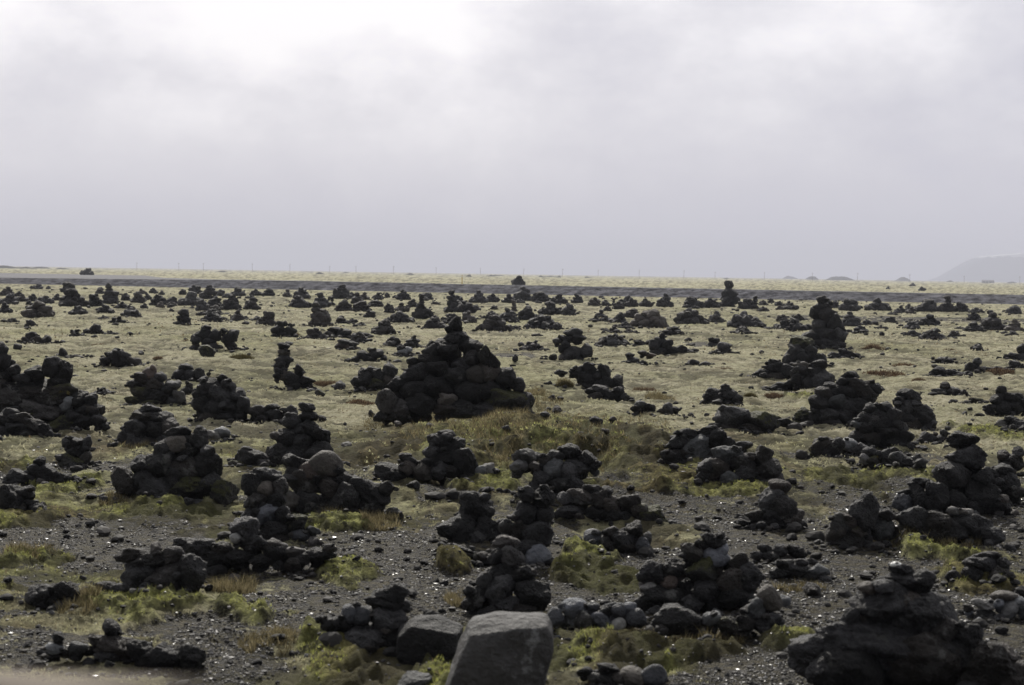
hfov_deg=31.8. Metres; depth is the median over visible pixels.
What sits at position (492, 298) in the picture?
rock cairn
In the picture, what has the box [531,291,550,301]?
rock cairn
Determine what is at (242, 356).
heather cushion
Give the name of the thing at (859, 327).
rock cairn
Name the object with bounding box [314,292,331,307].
rock cairn
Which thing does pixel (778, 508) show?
rock cairn
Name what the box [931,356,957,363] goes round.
rock cairn
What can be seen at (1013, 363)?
rock cairn
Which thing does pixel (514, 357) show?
lava rock
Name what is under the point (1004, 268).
mountain
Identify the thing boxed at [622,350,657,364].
rock cairn
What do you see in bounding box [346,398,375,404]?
heather cushion
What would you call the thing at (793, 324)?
rock cairn
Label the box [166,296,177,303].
rock cairn
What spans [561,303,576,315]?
rock cairn
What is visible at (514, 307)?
rock cairn
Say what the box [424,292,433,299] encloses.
rock cairn
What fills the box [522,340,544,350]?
rock cairn
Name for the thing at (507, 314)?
rock cairn
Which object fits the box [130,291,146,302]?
rock cairn
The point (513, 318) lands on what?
rock cairn
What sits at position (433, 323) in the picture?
rock cairn
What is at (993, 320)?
rock cairn
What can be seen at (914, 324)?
rock cairn
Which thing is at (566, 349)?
rock cairn
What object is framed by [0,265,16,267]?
hill
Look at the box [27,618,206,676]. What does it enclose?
rock cairn
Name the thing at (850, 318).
rock cairn
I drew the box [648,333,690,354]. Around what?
rock cairn
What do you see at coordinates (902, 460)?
rock cairn
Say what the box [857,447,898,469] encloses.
rock cairn
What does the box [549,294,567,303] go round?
rock cairn
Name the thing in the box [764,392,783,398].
heather cushion
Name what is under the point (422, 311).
rock cairn
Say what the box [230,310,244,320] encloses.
rock cairn
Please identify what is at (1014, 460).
rock cairn
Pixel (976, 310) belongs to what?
rock cairn
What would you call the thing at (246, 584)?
dry grass
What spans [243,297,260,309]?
rock cairn
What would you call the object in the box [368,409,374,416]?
lava rock
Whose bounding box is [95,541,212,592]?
rock cairn
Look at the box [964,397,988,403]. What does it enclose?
rock cairn
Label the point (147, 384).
rock cairn
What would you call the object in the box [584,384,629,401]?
rock cairn
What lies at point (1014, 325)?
rock cairn
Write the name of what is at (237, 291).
rock cairn
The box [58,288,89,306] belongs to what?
rock cairn
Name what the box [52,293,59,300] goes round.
rock cairn
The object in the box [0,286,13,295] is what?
rock cairn
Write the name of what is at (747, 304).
rock cairn
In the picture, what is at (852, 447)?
rock cairn
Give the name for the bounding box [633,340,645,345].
rock cairn
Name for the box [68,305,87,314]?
rock cairn
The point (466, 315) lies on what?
rock cairn
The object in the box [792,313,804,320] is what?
rock cairn
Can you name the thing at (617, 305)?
rock cairn
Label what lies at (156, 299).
rock cairn
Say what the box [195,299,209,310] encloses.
rock cairn
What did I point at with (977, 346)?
rock cairn
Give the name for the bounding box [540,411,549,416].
lava rock
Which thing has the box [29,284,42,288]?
rock cairn
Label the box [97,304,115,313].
rock cairn
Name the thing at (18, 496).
rock cairn
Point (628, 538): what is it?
rock cairn
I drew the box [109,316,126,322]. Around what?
rock cairn
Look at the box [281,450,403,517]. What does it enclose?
rock cairn
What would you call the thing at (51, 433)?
lava rock
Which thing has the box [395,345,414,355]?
rock cairn
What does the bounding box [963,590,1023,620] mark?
rock cairn
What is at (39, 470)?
rock cairn
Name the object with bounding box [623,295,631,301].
rock cairn
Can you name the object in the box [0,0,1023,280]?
sky
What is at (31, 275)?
gravel road
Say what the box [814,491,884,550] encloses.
rock cairn
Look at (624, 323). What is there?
rock cairn
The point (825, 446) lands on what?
rock cairn
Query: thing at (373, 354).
rock cairn
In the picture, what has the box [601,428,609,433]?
lava rock
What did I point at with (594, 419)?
lava rock
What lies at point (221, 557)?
rock cairn
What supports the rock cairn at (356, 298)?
on the ground at (618, 648)
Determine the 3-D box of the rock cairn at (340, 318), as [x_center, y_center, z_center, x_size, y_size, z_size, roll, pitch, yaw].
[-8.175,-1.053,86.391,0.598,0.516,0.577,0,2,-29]
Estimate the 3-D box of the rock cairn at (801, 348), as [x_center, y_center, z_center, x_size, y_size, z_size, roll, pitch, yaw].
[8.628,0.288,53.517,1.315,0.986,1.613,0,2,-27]
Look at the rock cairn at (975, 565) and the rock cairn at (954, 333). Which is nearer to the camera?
the rock cairn at (975, 565)
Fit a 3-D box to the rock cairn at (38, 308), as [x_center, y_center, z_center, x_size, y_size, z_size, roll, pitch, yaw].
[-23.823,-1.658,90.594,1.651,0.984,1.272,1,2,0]
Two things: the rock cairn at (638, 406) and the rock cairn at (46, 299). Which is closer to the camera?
the rock cairn at (638, 406)
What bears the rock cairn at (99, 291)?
on the ground at (618, 648)
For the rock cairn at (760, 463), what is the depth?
21.56 m
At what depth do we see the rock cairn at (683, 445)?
23.05 m
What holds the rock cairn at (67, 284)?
on the ground at (618, 648)
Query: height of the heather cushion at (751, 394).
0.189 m
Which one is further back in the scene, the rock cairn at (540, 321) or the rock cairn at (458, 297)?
the rock cairn at (458, 297)
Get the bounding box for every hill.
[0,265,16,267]
[17,267,34,268]
[782,276,796,278]
[804,276,818,279]
[826,276,852,279]
[895,277,910,280]
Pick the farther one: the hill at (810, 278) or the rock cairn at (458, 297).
the hill at (810, 278)
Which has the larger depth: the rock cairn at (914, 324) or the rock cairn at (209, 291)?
the rock cairn at (209, 291)
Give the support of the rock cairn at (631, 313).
on the ground at (618, 648)
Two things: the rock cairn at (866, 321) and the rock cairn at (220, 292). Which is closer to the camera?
the rock cairn at (866, 321)
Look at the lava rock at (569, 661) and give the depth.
12.04 m
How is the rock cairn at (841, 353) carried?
on the ground at (618, 648)
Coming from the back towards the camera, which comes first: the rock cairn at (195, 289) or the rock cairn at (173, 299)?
the rock cairn at (195, 289)
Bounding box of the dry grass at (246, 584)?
[2,376,982,657]
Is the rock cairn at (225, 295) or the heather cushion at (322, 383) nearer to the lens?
the heather cushion at (322, 383)
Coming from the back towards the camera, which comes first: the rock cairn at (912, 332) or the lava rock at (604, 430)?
the rock cairn at (912, 332)
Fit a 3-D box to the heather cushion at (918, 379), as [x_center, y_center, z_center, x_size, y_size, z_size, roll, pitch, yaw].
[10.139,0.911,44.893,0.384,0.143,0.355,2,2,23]
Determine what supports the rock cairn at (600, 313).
on the ground at (618, 648)
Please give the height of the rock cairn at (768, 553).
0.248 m
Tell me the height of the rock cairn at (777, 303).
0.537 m
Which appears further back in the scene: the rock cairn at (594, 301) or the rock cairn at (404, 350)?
the rock cairn at (594, 301)
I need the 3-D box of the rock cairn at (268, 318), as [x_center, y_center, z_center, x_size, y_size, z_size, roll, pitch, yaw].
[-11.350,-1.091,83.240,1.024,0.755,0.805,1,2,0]
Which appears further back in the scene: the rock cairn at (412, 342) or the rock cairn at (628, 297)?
the rock cairn at (628, 297)
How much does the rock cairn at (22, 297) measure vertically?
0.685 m
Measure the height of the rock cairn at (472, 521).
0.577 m
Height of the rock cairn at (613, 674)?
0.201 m
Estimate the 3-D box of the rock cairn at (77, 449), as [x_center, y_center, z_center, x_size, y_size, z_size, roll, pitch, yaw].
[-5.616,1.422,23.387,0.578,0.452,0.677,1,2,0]
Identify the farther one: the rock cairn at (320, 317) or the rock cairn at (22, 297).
the rock cairn at (22, 297)
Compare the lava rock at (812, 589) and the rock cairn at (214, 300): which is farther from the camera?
the rock cairn at (214, 300)
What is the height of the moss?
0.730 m
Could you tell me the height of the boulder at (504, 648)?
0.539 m
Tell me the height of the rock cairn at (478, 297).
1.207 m
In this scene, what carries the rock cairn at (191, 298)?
on the ground at (618, 648)
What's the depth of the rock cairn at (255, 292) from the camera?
177.97 m
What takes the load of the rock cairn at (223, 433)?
on the ground at (618, 648)
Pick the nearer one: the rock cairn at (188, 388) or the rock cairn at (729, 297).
the rock cairn at (188, 388)
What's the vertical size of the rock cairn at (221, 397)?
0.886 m
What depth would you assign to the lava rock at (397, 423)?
27.94 m
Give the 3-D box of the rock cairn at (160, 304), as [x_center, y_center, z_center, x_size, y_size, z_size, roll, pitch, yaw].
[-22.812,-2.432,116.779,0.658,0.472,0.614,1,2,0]
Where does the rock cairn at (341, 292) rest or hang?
on the ground at (618, 648)
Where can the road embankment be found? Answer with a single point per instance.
(685, 293)
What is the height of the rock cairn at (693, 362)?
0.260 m
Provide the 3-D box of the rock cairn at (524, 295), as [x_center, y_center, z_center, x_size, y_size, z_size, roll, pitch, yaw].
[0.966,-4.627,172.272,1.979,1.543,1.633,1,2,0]
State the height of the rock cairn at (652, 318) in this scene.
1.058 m
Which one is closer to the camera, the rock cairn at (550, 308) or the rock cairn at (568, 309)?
the rock cairn at (568, 309)
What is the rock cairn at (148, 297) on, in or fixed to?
on the ground at (618, 648)
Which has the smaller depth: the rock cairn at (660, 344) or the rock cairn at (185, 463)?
the rock cairn at (185, 463)
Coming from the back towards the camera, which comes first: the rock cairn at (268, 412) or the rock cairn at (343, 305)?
the rock cairn at (343, 305)
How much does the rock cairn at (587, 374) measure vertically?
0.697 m
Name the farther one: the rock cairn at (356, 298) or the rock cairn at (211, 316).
the rock cairn at (356, 298)
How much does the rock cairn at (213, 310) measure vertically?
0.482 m
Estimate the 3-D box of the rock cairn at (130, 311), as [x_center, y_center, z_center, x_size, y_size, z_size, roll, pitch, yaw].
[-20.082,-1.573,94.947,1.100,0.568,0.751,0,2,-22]
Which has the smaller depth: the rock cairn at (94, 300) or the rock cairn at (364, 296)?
the rock cairn at (94, 300)
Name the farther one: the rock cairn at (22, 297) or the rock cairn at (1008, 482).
the rock cairn at (22, 297)
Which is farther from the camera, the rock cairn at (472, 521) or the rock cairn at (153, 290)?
the rock cairn at (153, 290)
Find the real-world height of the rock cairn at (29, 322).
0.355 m
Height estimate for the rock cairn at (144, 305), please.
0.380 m
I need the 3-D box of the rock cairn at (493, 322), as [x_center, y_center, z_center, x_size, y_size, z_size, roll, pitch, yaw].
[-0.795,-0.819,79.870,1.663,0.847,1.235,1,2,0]
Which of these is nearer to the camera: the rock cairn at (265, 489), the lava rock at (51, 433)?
the rock cairn at (265, 489)
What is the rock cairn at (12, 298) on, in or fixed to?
on the ground at (618, 648)
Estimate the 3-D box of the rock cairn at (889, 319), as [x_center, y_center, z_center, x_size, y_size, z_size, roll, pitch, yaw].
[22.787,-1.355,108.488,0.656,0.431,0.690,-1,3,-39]
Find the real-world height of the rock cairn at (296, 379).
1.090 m
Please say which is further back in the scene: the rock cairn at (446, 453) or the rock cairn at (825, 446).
the rock cairn at (825, 446)
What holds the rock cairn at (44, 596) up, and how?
on the ground at (618, 648)
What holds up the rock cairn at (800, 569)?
on the ground at (618, 648)
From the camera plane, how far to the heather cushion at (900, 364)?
53.66 m
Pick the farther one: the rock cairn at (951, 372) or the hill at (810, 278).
the hill at (810, 278)
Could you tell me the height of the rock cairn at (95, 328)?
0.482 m
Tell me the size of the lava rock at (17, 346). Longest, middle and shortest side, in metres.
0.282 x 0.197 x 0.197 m
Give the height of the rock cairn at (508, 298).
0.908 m
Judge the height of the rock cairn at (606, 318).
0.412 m
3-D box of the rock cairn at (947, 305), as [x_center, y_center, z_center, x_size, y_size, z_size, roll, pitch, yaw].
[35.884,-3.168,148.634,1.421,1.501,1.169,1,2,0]
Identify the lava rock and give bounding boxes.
[13,343,21,349]
[47,430,53,436]
[198,345,215,356]
[315,389,324,396]
[333,380,345,389]
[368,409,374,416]
[394,421,401,426]
[397,671,432,684]
[406,480,419,489]
[501,425,510,431]
[512,354,517,361]
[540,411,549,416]
[552,405,561,412]
[566,658,577,665]
[589,416,603,423]
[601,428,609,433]
[608,416,616,422]
[780,594,791,606]
[803,582,821,595]
[948,399,957,403]
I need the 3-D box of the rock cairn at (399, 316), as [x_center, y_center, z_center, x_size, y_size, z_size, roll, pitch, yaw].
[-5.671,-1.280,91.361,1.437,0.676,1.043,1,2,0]
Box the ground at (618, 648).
[0,266,1023,684]
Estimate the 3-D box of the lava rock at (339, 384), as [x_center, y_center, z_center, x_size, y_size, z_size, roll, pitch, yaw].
[-3.714,0.944,38.963,0.248,0.261,0.294,-1,-6,-26]
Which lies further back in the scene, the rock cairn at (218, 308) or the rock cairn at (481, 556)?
the rock cairn at (218, 308)
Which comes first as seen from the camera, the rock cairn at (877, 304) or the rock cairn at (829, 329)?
the rock cairn at (829, 329)
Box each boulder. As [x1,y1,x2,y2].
[396,614,462,665]
[445,611,553,684]
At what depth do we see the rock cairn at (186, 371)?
41.32 m
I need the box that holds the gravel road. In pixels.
[0,273,998,294]
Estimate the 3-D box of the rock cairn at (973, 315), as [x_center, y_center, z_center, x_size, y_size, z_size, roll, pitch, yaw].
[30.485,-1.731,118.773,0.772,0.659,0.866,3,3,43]
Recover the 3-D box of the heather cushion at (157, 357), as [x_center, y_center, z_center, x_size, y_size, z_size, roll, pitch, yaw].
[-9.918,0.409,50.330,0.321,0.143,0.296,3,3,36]
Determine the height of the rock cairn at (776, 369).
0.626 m
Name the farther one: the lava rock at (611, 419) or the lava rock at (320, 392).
the lava rock at (320, 392)
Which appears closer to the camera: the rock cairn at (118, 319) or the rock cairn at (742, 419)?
the rock cairn at (742, 419)
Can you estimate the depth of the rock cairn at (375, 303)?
132.19 m
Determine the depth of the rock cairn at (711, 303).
149.21 m
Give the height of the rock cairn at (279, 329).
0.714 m
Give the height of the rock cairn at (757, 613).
0.465 m
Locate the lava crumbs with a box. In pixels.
[0,287,1023,684]
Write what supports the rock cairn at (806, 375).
on the ground at (618, 648)
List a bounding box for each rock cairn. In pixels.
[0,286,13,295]
[0,293,18,304]
[0,302,12,312]
[0,341,110,432]
[0,408,60,436]
[0,483,46,511]
[2,456,79,484]
[16,331,58,343]
[18,294,28,301]
[21,300,55,317]
[24,319,35,325]
[24,581,88,609]
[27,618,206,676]
[28,294,36,301]
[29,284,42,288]
[37,296,54,303]
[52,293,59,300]
[52,435,99,467]
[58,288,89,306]
[58,348,88,357]
[59,281,75,291]
[66,329,83,336]
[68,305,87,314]
[79,268,93,274]
[89,293,103,306]
[89,324,103,333]
[93,387,115,395]
[95,288,104,293]
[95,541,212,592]
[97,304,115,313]
[97,347,149,367]
[97,425,239,505]
[102,283,118,303]
[107,404,179,446]
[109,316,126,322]
[115,301,127,308]
[120,307,141,316]
[120,364,190,405]
[121,293,129,300]
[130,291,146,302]
[140,303,147,308]
[144,293,151,299]
[149,288,158,292]
[149,294,166,305]
[155,301,165,307]
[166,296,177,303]
[167,363,205,380]
[172,516,360,581]
[176,309,191,324]
[178,289,186,294]
[178,291,200,305]
[180,381,193,394]
[181,325,245,349]
[187,374,252,421]
[188,285,201,293]
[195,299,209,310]
[195,308,228,315]
[199,285,216,298]
[201,312,222,321]
[207,296,221,307]
[207,426,237,441]
[208,305,220,310]
[216,289,224,295]
[220,294,241,309]
[222,293,230,297]
[227,467,324,546]
[228,446,276,466]
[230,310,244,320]
[231,286,244,295]
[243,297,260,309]
[245,403,297,423]
[249,289,261,295]
[254,402,333,464]
[256,311,276,325]
[261,287,274,295]
[270,321,298,336]
[272,342,316,390]
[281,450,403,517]
[282,289,291,296]
[288,295,311,307]
[292,287,310,298]
[302,327,326,339]
[304,583,411,657]
[308,301,333,326]
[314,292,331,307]
[324,327,351,337]
[332,284,350,298]
[334,339,360,349]
[335,299,352,310]
[336,315,347,323]
[344,348,390,362]
[350,292,363,303]
[350,362,397,392]
[351,331,369,342]
[352,300,371,311]
[360,292,369,299]
[363,310,375,317]
[368,299,383,306]
[371,318,395,334]
[373,292,383,299]
[373,316,534,425]
[373,429,499,485]
[378,335,425,347]
[383,303,394,312]
[386,311,413,321]
[395,289,410,299]
[395,302,409,311]
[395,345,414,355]
[406,299,416,307]
[411,293,433,318]
[423,318,445,328]
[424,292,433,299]
[431,543,487,566]
[436,491,504,542]
[443,290,476,312]
[444,313,456,322]
[456,295,464,300]
[460,534,560,626]
[462,311,476,321]
[468,290,488,302]
[475,315,512,331]
[486,310,498,316]
[487,294,499,301]
[498,484,555,565]
[499,308,519,321]
[500,443,601,502]
[501,294,515,302]
[510,315,517,322]
[511,275,525,284]
[511,300,517,310]
[512,286,530,300]
[518,305,537,319]
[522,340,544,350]
[523,314,561,329]
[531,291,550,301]
[537,301,562,314]
[544,328,598,359]
[547,597,646,638]
[548,362,623,388]
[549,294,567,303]
[550,484,681,526]
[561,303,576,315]
[561,520,651,555]
[570,294,583,302]
[576,662,677,684]
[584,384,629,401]
[588,297,600,305]
[594,333,630,345]
[595,309,605,316]
[598,315,609,321]
[601,300,610,305]
[611,301,624,308]
[612,312,627,322]
[618,321,630,326]
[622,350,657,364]
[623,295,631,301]
[624,298,638,306]
[624,308,638,317]
[626,400,684,415]
[629,309,668,327]
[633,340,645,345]
[633,531,773,615]
[639,298,653,306]
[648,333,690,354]
[650,584,788,644]
[656,293,673,306]
[656,425,752,464]
[662,326,684,334]
[673,308,709,323]
[682,296,704,307]
[685,359,715,364]
[694,445,784,485]
[699,384,743,405]
[704,298,720,307]
[705,337,719,346]
[708,311,723,322]
[708,404,803,434]
[711,342,739,353]
[719,280,739,306]
[726,311,766,327]
[735,326,751,333]
[737,298,757,308]
[737,479,806,529]
[747,359,793,378]
[749,543,811,562]
[753,295,758,308]
[756,306,769,311]
[758,300,768,304]
[762,379,793,390]
[765,558,831,580]
[774,301,784,305]
[775,319,812,330]
[776,305,784,309]
[776,314,787,320]
[782,335,834,366]
[784,302,798,309]
[784,561,1023,684]
[788,359,834,391]
[791,407,817,424]
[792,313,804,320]
[801,295,853,349]
[806,436,848,458]
[807,371,884,428]
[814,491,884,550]
[827,348,860,358]
[832,300,838,307]
[838,298,860,310]
[841,437,874,456]
[842,311,861,325]
[848,401,927,450]
[853,325,868,333]
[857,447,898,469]
[861,319,871,324]
[864,298,891,310]
[870,505,1015,551]
[880,430,1018,515]
[883,316,895,322]
[888,451,921,468]
[892,388,936,430]
[895,305,905,312]
[903,321,919,328]
[905,306,915,313]
[906,330,920,335]
[912,429,950,443]
[913,299,942,311]
[915,314,940,325]
[918,328,949,339]
[925,366,946,376]
[928,381,970,396]
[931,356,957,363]
[935,551,1018,588]
[940,295,955,311]
[943,369,972,376]
[947,330,965,336]
[954,302,969,311]
[963,321,983,331]
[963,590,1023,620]
[964,357,1006,371]
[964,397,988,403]
[966,311,980,319]
[968,307,984,312]
[970,343,985,350]
[974,385,1023,416]
[979,312,1006,329]
[983,463,1023,505]
[991,446,1023,475]
[998,416,1023,427]
[1003,319,1023,331]
[1003,343,1023,359]
[1006,305,1021,313]
[1007,360,1023,368]
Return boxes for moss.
[0,289,1023,684]
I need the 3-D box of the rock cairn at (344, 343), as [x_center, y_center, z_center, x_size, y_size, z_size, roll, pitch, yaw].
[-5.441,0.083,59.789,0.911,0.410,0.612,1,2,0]
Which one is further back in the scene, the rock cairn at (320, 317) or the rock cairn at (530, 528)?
the rock cairn at (320, 317)
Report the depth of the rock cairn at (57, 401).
28.29 m
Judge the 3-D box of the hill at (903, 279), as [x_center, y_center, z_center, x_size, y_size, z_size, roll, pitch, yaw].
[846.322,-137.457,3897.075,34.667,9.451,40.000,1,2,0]
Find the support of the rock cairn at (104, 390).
on the ground at (618, 648)
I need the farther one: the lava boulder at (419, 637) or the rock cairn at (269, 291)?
the rock cairn at (269, 291)
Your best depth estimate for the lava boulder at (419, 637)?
11.99 m
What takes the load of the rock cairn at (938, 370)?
on the ground at (618, 648)
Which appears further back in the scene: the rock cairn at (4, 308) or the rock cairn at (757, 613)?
the rock cairn at (4, 308)
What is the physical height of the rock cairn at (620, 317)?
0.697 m
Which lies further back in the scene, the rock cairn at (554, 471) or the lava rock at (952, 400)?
the lava rock at (952, 400)
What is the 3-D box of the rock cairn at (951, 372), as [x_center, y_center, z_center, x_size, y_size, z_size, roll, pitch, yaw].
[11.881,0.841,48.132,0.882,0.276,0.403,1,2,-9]
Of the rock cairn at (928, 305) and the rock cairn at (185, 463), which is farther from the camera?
the rock cairn at (928, 305)
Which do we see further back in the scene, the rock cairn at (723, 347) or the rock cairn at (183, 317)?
the rock cairn at (183, 317)
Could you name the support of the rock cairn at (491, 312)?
on the ground at (618, 648)
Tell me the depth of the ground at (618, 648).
23.39 m
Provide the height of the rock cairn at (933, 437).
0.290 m
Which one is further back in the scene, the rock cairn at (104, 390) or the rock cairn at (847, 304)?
the rock cairn at (847, 304)
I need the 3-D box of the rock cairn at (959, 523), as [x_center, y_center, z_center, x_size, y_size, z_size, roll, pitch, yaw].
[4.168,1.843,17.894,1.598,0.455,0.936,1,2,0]
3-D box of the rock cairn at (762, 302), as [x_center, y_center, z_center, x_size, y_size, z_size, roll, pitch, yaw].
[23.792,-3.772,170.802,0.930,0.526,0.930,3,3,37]
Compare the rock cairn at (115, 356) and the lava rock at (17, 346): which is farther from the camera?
the lava rock at (17, 346)
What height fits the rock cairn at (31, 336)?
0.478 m
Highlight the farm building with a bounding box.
[982,280,993,282]
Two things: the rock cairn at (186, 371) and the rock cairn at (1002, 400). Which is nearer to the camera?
the rock cairn at (1002, 400)
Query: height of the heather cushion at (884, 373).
0.270 m
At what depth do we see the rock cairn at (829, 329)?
65.81 m
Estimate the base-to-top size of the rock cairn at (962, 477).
0.976 m
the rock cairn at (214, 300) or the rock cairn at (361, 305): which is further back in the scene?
the rock cairn at (214, 300)
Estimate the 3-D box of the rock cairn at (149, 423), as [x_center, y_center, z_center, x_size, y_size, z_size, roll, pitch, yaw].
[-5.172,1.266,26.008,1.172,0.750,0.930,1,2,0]
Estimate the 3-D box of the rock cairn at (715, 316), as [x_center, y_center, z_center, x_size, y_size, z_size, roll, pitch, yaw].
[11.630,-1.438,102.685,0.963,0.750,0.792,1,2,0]
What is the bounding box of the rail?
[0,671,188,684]
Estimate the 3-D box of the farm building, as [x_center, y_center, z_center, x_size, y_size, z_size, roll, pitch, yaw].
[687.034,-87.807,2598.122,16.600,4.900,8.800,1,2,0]
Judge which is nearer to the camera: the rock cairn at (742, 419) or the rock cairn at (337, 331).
the rock cairn at (742, 419)
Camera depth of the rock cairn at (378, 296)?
165.08 m
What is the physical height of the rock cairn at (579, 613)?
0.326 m
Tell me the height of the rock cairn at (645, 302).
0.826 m
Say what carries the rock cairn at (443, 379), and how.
on the ground at (618, 648)
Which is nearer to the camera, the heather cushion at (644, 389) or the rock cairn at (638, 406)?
the rock cairn at (638, 406)
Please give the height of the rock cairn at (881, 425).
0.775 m
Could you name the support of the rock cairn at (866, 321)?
on the ground at (618, 648)
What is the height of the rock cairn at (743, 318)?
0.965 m
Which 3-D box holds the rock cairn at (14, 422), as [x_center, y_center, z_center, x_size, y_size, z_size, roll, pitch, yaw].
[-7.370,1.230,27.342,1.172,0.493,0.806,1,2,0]
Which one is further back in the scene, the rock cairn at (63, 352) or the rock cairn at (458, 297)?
the rock cairn at (458, 297)
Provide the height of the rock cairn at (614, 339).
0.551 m
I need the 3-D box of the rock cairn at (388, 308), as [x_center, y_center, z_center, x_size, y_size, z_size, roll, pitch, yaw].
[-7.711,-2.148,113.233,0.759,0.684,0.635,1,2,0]
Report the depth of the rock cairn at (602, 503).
18.88 m
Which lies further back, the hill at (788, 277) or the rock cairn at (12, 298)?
the hill at (788, 277)
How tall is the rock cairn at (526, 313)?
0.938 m
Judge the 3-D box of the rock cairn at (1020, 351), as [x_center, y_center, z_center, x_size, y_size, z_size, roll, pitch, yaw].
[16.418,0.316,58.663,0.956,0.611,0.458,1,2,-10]
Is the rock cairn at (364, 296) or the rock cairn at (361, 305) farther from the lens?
the rock cairn at (364, 296)
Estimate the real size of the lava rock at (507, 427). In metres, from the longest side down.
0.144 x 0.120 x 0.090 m
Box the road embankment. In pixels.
[0,278,1023,304]
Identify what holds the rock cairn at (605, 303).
on the ground at (618, 648)
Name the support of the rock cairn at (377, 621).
on the ground at (618, 648)
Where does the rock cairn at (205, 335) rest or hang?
on the ground at (618, 648)
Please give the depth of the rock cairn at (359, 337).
65.00 m
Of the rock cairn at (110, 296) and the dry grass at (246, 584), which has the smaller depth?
the dry grass at (246, 584)
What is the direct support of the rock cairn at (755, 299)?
on the ground at (618, 648)
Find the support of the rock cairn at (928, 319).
on the ground at (618, 648)
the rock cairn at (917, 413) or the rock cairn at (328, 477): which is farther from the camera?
the rock cairn at (917, 413)
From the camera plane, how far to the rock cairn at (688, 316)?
97.58 m
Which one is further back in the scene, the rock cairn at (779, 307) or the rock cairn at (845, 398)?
the rock cairn at (779, 307)
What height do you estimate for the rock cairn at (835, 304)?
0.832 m
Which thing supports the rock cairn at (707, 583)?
on the ground at (618, 648)
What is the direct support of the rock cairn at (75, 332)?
on the ground at (618, 648)
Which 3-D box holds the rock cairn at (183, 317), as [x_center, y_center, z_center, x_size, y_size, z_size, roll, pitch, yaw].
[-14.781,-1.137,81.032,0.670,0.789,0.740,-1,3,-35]
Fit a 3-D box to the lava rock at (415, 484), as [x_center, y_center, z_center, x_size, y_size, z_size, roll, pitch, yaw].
[-1.139,1.648,20.704,0.125,0.122,0.187,2,2,25]
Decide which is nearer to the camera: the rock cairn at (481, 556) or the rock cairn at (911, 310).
the rock cairn at (481, 556)
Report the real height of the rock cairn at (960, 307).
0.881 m
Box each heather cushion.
[152,355,162,359]
[228,351,254,358]
[313,379,336,386]
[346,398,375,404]
[554,379,574,387]
[632,385,656,390]
[744,392,757,397]
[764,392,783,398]
[861,342,891,349]
[862,368,907,376]
[892,361,916,366]
[911,377,926,381]
[986,367,1014,375]
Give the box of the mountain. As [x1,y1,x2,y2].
[926,253,1023,281]
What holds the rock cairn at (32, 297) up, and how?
on the ground at (618, 648)
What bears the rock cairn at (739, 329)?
on the ground at (618, 648)
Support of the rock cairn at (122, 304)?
on the ground at (618, 648)
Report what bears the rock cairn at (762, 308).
on the ground at (618, 648)
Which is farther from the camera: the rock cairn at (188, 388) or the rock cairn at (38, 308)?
the rock cairn at (38, 308)
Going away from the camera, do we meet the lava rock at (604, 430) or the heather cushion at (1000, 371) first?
the lava rock at (604, 430)
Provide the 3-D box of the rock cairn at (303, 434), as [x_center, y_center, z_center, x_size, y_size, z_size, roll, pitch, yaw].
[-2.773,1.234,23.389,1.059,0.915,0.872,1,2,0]
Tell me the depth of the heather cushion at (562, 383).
41.18 m
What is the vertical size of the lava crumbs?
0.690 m
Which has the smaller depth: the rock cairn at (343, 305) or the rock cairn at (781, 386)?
the rock cairn at (781, 386)
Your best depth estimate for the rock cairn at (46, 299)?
123.46 m
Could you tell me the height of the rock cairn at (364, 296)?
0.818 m
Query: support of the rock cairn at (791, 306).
on the ground at (618, 648)
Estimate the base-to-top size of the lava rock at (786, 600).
0.103 m
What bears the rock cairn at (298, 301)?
on the ground at (618, 648)
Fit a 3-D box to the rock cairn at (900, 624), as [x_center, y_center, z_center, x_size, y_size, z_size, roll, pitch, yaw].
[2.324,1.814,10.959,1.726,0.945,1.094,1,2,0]
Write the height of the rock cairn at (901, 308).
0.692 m
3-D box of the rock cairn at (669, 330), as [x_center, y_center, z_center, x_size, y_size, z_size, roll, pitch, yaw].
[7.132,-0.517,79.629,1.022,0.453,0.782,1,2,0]
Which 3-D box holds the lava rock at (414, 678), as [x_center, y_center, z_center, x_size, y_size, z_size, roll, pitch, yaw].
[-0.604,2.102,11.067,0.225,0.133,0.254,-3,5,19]
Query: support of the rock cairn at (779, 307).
on the ground at (618, 648)
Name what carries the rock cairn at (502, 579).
on the ground at (618, 648)
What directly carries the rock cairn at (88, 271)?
on the ground at (618, 648)
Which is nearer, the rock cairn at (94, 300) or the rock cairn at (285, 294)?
the rock cairn at (94, 300)
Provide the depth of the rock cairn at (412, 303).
130.30 m
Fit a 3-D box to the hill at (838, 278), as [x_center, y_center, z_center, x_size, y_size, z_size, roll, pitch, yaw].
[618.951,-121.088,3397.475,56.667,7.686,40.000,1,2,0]
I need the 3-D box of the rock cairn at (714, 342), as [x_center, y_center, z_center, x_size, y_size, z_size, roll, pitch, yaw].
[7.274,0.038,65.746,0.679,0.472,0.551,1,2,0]
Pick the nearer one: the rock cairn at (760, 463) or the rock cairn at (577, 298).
the rock cairn at (760, 463)
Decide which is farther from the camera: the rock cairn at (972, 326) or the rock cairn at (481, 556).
the rock cairn at (972, 326)
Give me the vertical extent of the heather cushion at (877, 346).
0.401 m
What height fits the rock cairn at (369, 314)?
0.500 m
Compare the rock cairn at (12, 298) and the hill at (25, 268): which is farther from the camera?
the hill at (25, 268)
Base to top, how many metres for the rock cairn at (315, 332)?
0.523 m
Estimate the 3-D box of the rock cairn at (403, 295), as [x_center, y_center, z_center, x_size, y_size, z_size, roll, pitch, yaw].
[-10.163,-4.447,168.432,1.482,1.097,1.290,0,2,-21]

